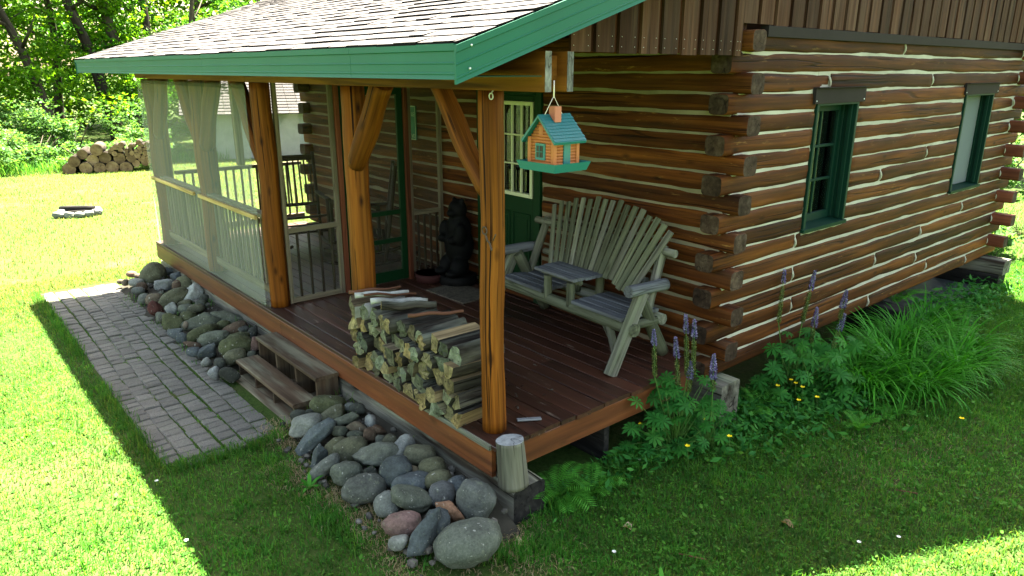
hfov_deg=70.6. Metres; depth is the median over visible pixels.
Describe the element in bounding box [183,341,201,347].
stone
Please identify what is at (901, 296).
fern
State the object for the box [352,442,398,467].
stone
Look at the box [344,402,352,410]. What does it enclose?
stone
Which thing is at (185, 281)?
stone
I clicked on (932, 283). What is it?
concrete slab
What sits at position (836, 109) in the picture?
window
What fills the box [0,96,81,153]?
shrub
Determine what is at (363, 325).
firewood log
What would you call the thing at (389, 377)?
firewood log
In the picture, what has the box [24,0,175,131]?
tree
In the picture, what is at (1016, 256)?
grass
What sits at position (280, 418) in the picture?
grass
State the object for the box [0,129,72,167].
shrub
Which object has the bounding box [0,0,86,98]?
tree
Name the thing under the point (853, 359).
daylily clump
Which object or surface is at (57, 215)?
fire ring stone
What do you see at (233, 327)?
stone
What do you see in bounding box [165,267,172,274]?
stone
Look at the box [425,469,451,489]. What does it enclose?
stone
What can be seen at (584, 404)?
porch deck
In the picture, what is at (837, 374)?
lupin plant
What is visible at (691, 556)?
twig
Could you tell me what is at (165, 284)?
stone
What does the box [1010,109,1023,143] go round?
tree
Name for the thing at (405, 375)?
firewood log
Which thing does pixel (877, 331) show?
fern
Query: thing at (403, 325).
firewood log
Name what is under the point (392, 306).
firewood stick
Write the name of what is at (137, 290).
stone
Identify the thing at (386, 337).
firewood log
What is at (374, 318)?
firewood log
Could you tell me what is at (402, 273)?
screen door
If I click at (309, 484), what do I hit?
broadleaf weed
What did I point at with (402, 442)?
stone
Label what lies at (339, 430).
stone
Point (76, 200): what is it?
grass
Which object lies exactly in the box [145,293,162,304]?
stone
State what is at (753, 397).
fern
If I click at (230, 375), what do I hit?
stone
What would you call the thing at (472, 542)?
stone
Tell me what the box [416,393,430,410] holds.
firewood log
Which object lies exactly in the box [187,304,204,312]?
stone
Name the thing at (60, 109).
tree
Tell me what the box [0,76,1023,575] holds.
ground
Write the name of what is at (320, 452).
stone
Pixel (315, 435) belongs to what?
stone
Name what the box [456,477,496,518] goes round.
stone
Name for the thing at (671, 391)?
lupin plant
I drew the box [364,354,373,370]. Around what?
firewood log
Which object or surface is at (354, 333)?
firewood log
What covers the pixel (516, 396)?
bark chips
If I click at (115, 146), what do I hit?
cut branch log
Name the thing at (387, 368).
firewood log
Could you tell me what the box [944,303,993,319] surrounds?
fern
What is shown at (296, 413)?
stone
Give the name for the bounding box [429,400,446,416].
firewood log
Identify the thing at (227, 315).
stone
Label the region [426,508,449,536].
stone
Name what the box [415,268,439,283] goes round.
round basin
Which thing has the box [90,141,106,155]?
round log
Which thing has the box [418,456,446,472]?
stone
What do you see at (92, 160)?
round log
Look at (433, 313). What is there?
firewood stick
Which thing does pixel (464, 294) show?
doormat
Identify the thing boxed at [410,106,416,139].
wall sign
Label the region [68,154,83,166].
round log
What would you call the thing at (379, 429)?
stone
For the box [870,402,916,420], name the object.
fern
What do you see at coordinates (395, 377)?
firewood log
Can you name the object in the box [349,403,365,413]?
stone
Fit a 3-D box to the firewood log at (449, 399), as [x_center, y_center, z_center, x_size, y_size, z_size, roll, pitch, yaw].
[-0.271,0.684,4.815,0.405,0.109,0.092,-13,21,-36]
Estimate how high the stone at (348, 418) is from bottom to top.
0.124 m
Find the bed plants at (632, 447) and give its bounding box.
[545,395,771,522]
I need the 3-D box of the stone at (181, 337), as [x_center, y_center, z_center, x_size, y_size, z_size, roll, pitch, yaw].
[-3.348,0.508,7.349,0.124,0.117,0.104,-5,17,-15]
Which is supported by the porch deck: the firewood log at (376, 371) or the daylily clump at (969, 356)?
the firewood log at (376, 371)
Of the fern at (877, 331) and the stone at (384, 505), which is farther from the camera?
the fern at (877, 331)
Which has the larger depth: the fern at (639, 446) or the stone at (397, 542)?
the fern at (639, 446)
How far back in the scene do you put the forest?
36.00 m
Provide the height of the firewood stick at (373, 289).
0.038 m
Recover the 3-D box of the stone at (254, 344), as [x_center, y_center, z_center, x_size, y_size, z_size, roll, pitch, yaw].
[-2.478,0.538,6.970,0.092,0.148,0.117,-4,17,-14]
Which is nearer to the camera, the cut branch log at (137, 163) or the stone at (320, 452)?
the stone at (320, 452)
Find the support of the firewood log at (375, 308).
on the firewood log at (369, 326)
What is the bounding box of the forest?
[0,0,1023,143]
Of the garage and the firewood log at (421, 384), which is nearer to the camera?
the firewood log at (421, 384)
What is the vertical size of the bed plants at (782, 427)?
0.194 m
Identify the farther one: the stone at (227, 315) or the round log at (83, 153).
the round log at (83, 153)
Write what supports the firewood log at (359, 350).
on the firewood log at (358, 361)
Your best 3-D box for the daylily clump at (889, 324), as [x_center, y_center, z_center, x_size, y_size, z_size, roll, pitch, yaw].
[3.994,0.396,7.289,1.309,0.456,1.312,-14,22,-38]
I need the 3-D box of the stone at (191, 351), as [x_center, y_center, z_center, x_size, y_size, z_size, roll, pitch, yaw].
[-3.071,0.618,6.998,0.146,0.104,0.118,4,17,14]
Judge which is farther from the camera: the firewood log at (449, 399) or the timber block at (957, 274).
the timber block at (957, 274)
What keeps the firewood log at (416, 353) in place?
on the firewood log at (412, 369)
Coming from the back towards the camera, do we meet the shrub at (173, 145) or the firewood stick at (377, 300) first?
the shrub at (173, 145)
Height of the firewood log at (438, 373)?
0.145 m
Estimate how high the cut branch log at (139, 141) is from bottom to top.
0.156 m
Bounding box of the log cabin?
[74,0,1023,433]
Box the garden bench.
[505,196,677,376]
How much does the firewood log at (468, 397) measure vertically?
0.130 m
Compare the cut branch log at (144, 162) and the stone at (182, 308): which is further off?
the cut branch log at (144, 162)
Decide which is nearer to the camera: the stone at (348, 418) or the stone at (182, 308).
the stone at (348, 418)
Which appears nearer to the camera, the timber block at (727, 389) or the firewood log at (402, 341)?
the firewood log at (402, 341)
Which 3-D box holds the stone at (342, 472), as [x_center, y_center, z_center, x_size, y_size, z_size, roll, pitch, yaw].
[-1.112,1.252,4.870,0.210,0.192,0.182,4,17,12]
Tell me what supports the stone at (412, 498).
on the gravel bed
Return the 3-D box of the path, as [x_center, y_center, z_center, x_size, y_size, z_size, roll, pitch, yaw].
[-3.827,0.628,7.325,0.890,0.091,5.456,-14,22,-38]
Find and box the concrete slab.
[883,277,981,311]
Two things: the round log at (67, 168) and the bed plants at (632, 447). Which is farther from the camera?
the round log at (67, 168)
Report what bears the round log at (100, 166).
on the ground at (744, 372)
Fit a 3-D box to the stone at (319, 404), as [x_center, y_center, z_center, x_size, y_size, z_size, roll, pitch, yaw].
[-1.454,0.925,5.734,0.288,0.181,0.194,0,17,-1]
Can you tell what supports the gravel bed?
on the ground at (744, 372)
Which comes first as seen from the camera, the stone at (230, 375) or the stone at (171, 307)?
the stone at (230, 375)
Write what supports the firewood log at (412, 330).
on the firewood log at (406, 352)
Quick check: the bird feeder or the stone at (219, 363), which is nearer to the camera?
the bird feeder
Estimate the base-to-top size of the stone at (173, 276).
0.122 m
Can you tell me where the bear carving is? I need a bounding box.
[435,197,476,286]
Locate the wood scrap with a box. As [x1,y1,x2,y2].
[517,417,541,421]
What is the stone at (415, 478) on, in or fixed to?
on the gravel bed
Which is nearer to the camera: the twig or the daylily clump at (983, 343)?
the twig
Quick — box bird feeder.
[516,80,590,173]
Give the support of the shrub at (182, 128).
on the ground at (744, 372)
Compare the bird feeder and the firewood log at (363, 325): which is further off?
the firewood log at (363, 325)
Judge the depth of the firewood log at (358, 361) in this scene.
5.58 m
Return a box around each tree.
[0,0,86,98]
[0,0,135,121]
[0,0,143,152]
[12,0,176,140]
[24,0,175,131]
[71,0,210,135]
[116,0,248,31]
[135,0,255,107]
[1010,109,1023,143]
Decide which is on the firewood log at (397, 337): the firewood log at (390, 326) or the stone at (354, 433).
the firewood log at (390, 326)
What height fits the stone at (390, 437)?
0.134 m
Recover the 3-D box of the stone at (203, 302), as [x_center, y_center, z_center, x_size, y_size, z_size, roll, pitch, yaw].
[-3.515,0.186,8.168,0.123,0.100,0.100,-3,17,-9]
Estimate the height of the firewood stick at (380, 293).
0.031 m
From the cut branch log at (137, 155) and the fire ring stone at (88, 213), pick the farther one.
the cut branch log at (137, 155)
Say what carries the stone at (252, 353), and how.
on the gravel bed
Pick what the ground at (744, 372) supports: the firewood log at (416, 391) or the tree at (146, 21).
the tree at (146, 21)
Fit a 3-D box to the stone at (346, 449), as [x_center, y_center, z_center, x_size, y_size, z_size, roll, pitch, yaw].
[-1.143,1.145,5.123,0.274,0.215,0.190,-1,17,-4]
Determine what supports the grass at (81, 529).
on the ground at (744, 372)
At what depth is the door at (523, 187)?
7.06 m
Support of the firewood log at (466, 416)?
on the porch deck
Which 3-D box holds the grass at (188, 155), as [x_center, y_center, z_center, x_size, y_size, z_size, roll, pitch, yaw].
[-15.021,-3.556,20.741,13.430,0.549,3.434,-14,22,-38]
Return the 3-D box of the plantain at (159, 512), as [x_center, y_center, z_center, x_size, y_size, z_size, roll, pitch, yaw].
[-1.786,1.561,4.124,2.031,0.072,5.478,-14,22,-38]
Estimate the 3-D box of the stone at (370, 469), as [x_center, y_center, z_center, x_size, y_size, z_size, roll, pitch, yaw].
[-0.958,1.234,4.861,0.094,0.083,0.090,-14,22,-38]
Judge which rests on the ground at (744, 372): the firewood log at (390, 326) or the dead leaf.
the dead leaf
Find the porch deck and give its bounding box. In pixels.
[156,221,694,476]
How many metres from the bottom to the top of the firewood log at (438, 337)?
0.129 m
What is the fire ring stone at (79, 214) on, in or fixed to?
on the ground at (744, 372)
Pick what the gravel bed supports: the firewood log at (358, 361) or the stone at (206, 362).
the stone at (206, 362)
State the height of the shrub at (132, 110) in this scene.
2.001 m
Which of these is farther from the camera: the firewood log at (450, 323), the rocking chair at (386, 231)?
the rocking chair at (386, 231)
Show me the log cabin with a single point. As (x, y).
(748, 152)
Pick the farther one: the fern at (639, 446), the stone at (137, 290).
the stone at (137, 290)
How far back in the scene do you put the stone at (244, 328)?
7.26 m
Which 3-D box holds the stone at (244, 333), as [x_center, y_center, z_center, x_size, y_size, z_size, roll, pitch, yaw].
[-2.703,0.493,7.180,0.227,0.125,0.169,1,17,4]
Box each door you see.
[338,86,408,289]
[476,90,543,303]
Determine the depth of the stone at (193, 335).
7.29 m
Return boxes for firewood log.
[348,316,361,329]
[349,289,396,306]
[350,296,398,318]
[350,328,360,340]
[352,353,366,367]
[353,342,365,354]
[356,331,376,352]
[359,296,404,320]
[359,319,370,331]
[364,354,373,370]
[368,322,371,334]
[370,309,391,326]
[370,349,382,361]
[371,296,419,310]
[371,325,381,337]
[372,362,382,376]
[374,337,382,352]
[374,354,386,369]
[378,308,426,330]
[379,337,386,358]
[380,329,391,343]
[380,361,397,373]
[382,342,399,366]
[383,308,437,333]
[383,373,393,382]
[393,372,399,385]
[394,332,408,348]
[394,352,409,366]
[394,377,410,391]
[396,310,453,336]
[396,366,400,376]
[399,337,411,352]
[400,366,410,382]
[403,341,417,358]
[403,381,415,400]
[407,314,458,343]
[407,361,421,376]
[408,345,430,362]
[413,373,436,392]
[414,388,420,402]
[415,317,466,339]
[416,323,467,350]
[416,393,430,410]
[418,362,434,379]
[421,350,438,368]
[425,384,444,402]
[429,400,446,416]
[431,322,479,352]
[432,367,443,384]
[434,354,450,371]
[438,331,479,357]
[440,371,480,394]
[442,385,481,405]
[443,359,480,378]
[444,401,481,420]
[448,338,504,365]
[451,403,481,428]
[452,386,481,409]
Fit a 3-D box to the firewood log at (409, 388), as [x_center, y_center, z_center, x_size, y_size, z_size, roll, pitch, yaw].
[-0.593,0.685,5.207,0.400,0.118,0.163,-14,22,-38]
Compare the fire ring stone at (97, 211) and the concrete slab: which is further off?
the fire ring stone at (97, 211)
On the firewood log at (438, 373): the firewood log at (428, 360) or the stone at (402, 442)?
the firewood log at (428, 360)
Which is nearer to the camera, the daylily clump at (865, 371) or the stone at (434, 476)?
the stone at (434, 476)
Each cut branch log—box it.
[112,142,118,149]
[112,149,117,155]
[118,141,125,147]
[127,155,136,162]
[132,158,140,166]
[134,152,141,158]
[135,138,142,144]
[141,158,148,165]
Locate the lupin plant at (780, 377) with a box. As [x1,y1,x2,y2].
[750,269,847,401]
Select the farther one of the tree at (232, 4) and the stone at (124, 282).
the tree at (232, 4)
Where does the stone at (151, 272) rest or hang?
on the ground at (744, 372)
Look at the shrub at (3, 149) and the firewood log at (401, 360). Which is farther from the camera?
the shrub at (3, 149)
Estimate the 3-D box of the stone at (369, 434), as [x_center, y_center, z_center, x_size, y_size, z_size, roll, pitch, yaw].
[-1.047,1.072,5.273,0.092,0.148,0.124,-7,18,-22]
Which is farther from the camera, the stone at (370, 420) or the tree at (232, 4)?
the tree at (232, 4)
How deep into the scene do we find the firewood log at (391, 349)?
5.09 m
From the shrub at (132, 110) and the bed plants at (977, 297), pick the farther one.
the shrub at (132, 110)
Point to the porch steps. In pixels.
(281, 375)
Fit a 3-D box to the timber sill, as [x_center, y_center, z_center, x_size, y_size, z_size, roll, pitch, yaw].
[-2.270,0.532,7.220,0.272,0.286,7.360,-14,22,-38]
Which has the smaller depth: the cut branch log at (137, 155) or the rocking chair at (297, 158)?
the rocking chair at (297, 158)
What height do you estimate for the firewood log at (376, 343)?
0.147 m
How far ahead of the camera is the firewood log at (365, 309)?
5.37 m
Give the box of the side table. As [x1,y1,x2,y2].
[324,193,382,250]
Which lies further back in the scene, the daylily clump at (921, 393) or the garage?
the garage
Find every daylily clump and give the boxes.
[792,338,906,398]
[794,326,954,419]
[823,306,981,378]
[843,324,1000,416]
[853,298,980,360]
[887,322,1023,395]
[900,285,987,335]
[904,307,1023,367]
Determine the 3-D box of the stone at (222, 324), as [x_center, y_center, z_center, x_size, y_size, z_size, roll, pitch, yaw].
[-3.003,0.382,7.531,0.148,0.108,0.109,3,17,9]
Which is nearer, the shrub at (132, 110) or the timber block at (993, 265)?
the timber block at (993, 265)
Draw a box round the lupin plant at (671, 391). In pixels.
[618,314,728,462]
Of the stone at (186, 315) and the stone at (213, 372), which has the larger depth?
the stone at (186, 315)
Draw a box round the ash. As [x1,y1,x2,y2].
[67,210,85,212]
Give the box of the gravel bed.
[116,275,521,545]
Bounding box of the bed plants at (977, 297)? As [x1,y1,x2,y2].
[877,269,1023,344]
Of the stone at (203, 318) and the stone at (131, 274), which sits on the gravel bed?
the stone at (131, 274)
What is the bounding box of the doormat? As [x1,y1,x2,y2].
[426,285,479,303]
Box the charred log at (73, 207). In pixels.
[59,205,94,210]
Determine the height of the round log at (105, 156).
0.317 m
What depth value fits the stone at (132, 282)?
9.10 m
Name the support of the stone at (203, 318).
on the ground at (744, 372)
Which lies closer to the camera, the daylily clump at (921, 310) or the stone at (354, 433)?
the stone at (354, 433)
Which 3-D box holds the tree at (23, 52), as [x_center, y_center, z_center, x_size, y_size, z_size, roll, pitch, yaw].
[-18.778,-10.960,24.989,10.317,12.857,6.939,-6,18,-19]
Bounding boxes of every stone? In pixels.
[52,211,64,218]
[64,212,74,217]
[74,212,84,217]
[84,210,93,216]
[91,209,102,214]
[121,279,128,285]
[126,271,136,277]
[128,278,143,286]
[131,287,144,294]
[136,282,147,290]
[137,293,147,304]
[139,262,166,283]
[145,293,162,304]
[147,300,163,315]
[154,279,172,290]
[155,312,164,323]
[158,287,187,308]
[162,313,183,329]
[164,302,177,313]
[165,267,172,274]
[167,328,182,339]
[170,272,180,279]
[172,280,180,288]
[176,275,191,287]
[176,332,186,343]
[177,299,192,306]
[177,304,191,312]
[180,311,196,320]
[180,312,220,330]
[182,321,187,328]
[183,283,203,300]
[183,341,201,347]
[185,347,199,356]
[186,324,218,341]
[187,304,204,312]
[195,300,205,305]
[197,330,230,346]
[197,343,215,358]
[199,294,208,302]
[200,357,212,366]
[207,366,219,379]
[210,310,242,323]
[214,358,225,368]
[217,320,230,329]
[218,334,251,355]
[218,367,240,382]
[222,320,247,333]
[223,347,246,365]
[229,331,249,336]
[238,325,248,331]
[247,325,257,338]
[247,350,256,356]
[250,336,258,350]
[289,413,322,437]
[290,409,306,419]
[295,417,335,456]
[306,453,339,481]
[309,395,346,413]
[310,443,327,468]
[321,403,344,419]
[324,436,344,455]
[330,461,362,485]
[331,426,347,436]
[332,436,367,462]
[334,412,359,425]
[341,473,386,504]
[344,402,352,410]
[346,421,366,431]
[346,430,362,436]
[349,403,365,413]
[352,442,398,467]
[362,466,376,472]
[363,426,375,443]
[365,414,375,426]
[372,424,386,434]
[373,490,399,517]
[375,435,384,441]
[379,455,412,487]
[381,510,421,536]
[382,433,397,442]
[388,534,408,550]
[390,484,432,513]
[391,470,427,490]
[394,434,416,454]
[404,444,436,465]
[406,507,441,556]
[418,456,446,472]
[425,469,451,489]
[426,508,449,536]
[428,480,454,506]
[433,517,501,568]
[435,500,464,522]
[448,475,464,494]
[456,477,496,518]
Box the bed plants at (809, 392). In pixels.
[738,362,936,441]
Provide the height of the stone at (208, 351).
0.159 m
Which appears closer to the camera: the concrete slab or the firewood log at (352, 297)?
the firewood log at (352, 297)
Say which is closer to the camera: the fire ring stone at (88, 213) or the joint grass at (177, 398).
the joint grass at (177, 398)
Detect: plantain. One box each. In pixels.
[0,401,428,575]
[558,302,1023,575]
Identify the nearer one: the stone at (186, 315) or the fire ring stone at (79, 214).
the stone at (186, 315)
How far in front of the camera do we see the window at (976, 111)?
8.36 m
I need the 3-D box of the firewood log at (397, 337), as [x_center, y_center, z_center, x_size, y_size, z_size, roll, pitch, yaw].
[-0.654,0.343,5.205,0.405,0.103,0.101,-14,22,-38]
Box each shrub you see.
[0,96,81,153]
[0,124,35,169]
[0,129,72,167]
[17,110,109,152]
[37,140,128,165]
[72,95,175,141]
[104,137,183,164]
[110,123,190,151]
[991,225,1023,248]
[1000,138,1023,201]
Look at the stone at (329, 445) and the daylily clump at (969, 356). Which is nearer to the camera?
the stone at (329, 445)
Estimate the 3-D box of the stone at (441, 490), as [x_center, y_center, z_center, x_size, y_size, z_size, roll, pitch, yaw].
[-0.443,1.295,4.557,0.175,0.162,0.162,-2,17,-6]
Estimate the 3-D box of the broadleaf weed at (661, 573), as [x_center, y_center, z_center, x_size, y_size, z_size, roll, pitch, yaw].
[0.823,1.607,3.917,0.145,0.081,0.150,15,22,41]
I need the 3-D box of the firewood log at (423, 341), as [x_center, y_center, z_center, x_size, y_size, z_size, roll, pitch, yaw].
[-0.452,0.327,4.878,0.408,0.113,0.088,-13,21,-37]
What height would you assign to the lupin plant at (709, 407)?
0.775 m
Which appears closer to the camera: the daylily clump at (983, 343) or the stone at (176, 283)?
the daylily clump at (983, 343)
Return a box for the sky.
[0,0,260,75]
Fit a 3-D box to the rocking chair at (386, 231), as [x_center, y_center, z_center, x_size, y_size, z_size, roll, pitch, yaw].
[-1.694,-0.884,8.526,1.114,1.158,0.610,-4,17,-12]
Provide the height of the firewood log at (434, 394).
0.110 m
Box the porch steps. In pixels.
[236,332,338,424]
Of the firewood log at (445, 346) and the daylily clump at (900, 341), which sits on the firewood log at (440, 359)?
the firewood log at (445, 346)
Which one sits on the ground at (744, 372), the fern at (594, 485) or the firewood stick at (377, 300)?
the fern at (594, 485)
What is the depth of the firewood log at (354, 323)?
5.42 m
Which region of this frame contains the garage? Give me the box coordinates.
[179,81,306,159]
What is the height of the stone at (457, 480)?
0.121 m
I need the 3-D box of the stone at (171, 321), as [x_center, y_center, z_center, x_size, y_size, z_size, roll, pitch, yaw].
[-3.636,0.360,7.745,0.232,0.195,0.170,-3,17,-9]
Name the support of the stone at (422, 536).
on the ground at (744, 372)
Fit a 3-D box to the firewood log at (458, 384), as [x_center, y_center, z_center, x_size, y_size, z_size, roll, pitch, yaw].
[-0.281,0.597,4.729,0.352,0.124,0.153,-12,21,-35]
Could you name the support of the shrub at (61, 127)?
on the ground at (744, 372)
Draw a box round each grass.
[0,142,229,176]
[0,157,312,301]
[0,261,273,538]
[0,263,628,575]
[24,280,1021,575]
[72,299,275,467]
[123,284,425,571]
[248,415,614,575]
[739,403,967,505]
[988,193,1023,282]
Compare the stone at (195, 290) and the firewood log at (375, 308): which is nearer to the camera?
the firewood log at (375, 308)
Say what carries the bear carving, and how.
on the porch deck
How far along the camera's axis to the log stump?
4.39 m
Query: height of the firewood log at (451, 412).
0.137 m
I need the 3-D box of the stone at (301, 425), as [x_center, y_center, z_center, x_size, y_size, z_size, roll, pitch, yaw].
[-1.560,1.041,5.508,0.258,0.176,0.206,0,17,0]
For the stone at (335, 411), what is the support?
on the gravel bed
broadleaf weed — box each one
[300,472,322,492]
[659,567,663,575]
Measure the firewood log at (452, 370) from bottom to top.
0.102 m
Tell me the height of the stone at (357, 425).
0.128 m
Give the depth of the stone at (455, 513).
4.33 m
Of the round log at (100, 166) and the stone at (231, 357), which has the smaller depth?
the stone at (231, 357)
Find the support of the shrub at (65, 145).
on the ground at (744, 372)
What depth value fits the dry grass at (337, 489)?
4.49 m
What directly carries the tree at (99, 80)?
on the ground at (744, 372)
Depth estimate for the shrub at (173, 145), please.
22.79 m
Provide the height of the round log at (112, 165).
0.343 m
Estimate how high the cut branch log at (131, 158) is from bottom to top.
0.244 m
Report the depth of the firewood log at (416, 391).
4.98 m
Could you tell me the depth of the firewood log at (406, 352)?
4.92 m
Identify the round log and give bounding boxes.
[62,162,78,173]
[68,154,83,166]
[76,146,90,158]
[79,161,93,172]
[86,154,99,165]
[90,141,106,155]
[94,161,106,172]
[99,149,113,162]
[106,159,119,171]
[113,151,126,163]
[119,159,133,170]
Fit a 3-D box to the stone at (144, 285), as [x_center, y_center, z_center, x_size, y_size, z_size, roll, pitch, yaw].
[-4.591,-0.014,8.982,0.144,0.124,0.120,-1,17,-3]
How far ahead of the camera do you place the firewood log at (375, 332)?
5.25 m
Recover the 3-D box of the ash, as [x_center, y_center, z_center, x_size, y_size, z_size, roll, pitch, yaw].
[-8.596,-1.494,14.304,0.316,0.080,0.081,-7,18,-21]
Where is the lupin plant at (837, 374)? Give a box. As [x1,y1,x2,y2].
[749,290,866,412]
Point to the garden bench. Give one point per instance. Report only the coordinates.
(627, 318)
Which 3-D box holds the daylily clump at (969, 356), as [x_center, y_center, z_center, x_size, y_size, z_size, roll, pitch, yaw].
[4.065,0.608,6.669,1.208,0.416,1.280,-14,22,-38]
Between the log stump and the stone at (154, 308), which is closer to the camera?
the log stump
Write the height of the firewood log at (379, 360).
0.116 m
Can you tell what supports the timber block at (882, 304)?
on the ground at (744, 372)
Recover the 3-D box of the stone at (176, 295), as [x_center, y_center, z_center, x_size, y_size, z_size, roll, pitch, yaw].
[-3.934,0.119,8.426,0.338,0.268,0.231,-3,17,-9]
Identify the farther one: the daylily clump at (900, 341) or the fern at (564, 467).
the daylily clump at (900, 341)
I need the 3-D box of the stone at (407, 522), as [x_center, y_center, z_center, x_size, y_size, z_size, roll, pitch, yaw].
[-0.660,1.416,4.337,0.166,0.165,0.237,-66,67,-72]
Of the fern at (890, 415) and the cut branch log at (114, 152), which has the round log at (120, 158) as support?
the cut branch log at (114, 152)
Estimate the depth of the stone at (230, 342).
6.87 m
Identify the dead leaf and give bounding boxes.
[782,519,792,527]
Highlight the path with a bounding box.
[43,283,274,465]
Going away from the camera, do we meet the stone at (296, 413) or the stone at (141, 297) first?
the stone at (296, 413)
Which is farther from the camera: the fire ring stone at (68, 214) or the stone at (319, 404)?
the fire ring stone at (68, 214)
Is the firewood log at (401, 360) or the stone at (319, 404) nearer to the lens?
the firewood log at (401, 360)
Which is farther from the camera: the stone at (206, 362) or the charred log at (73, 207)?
the charred log at (73, 207)
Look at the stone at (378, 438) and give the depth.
5.16 m
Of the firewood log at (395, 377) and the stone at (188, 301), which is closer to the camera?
the firewood log at (395, 377)
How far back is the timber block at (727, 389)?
5.68 m
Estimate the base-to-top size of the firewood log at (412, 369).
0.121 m
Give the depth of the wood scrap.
4.75 m
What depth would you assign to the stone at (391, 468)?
4.74 m
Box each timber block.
[669,372,739,429]
[844,300,911,337]
[936,268,1004,289]
[957,255,1010,275]
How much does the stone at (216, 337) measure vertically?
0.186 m
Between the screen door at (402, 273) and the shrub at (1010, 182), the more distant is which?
the shrub at (1010, 182)
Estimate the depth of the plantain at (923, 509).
4.83 m
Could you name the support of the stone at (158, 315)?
on the gravel bed
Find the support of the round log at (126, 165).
on the ground at (744, 372)
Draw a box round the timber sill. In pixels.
[161,260,544,524]
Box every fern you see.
[534,461,596,513]
[563,462,626,500]
[605,442,654,467]
[740,387,788,416]
[841,409,882,430]
[849,323,912,343]
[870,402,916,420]
[889,289,929,303]
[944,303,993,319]
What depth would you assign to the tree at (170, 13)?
33.35 m
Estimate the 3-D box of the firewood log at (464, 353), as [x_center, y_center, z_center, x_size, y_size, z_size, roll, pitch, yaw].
[-0.228,0.389,4.690,0.383,0.122,0.124,-14,22,-38]
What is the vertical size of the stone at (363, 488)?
0.202 m
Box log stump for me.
[496,434,528,492]
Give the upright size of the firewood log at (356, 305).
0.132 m
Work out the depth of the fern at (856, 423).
5.62 m
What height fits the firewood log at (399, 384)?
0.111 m
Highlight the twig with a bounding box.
[678,553,705,559]
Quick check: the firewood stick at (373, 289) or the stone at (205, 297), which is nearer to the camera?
the firewood stick at (373, 289)
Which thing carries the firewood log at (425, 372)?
on the firewood log at (421, 384)
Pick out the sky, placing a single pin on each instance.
(30, 0)
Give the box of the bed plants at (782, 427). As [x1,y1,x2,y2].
[636,370,899,479]
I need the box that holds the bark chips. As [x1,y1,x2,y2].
[463,364,552,428]
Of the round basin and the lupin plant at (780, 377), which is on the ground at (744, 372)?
the lupin plant at (780, 377)
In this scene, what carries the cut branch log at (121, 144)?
on the cut branch log
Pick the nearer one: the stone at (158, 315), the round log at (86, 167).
the stone at (158, 315)
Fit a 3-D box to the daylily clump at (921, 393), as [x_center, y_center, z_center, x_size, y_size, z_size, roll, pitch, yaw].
[3.515,0.687,6.300,1.357,0.477,1.286,-14,22,-38]
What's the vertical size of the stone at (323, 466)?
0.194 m
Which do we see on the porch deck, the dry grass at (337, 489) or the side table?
the side table
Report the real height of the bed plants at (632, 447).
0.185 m
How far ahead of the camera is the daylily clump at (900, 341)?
6.93 m
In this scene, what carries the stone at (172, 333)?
on the gravel bed
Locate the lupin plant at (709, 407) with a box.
[664,353,748,450]
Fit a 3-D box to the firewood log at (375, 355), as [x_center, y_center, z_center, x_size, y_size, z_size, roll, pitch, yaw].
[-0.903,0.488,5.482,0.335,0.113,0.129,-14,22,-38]
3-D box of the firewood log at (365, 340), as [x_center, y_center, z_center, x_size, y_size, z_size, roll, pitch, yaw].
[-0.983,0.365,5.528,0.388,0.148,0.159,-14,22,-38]
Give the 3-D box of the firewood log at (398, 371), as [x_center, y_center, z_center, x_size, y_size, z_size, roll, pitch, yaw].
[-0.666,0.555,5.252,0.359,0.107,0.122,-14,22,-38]
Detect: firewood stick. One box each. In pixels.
[349,285,400,293]
[354,290,408,297]
[364,292,416,295]
[370,297,427,304]
[381,300,436,310]
[408,309,463,317]
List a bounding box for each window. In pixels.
[535,143,545,160]
[799,86,869,233]
[947,82,1002,193]
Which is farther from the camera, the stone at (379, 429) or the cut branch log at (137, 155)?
the cut branch log at (137, 155)
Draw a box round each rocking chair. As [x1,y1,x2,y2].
[282,151,336,248]
[323,160,417,265]
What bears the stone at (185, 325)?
on the stone at (203, 318)
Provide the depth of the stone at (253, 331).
7.19 m
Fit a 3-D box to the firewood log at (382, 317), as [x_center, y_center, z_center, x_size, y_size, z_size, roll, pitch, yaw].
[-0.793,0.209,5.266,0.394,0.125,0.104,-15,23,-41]
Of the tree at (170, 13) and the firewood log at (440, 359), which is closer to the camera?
the firewood log at (440, 359)
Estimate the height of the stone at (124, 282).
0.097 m
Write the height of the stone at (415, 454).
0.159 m
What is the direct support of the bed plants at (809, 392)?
on the ground at (744, 372)
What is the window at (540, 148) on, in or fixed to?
in the bird feeder
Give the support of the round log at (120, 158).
on the round log at (126, 165)
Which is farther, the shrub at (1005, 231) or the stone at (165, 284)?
the shrub at (1005, 231)

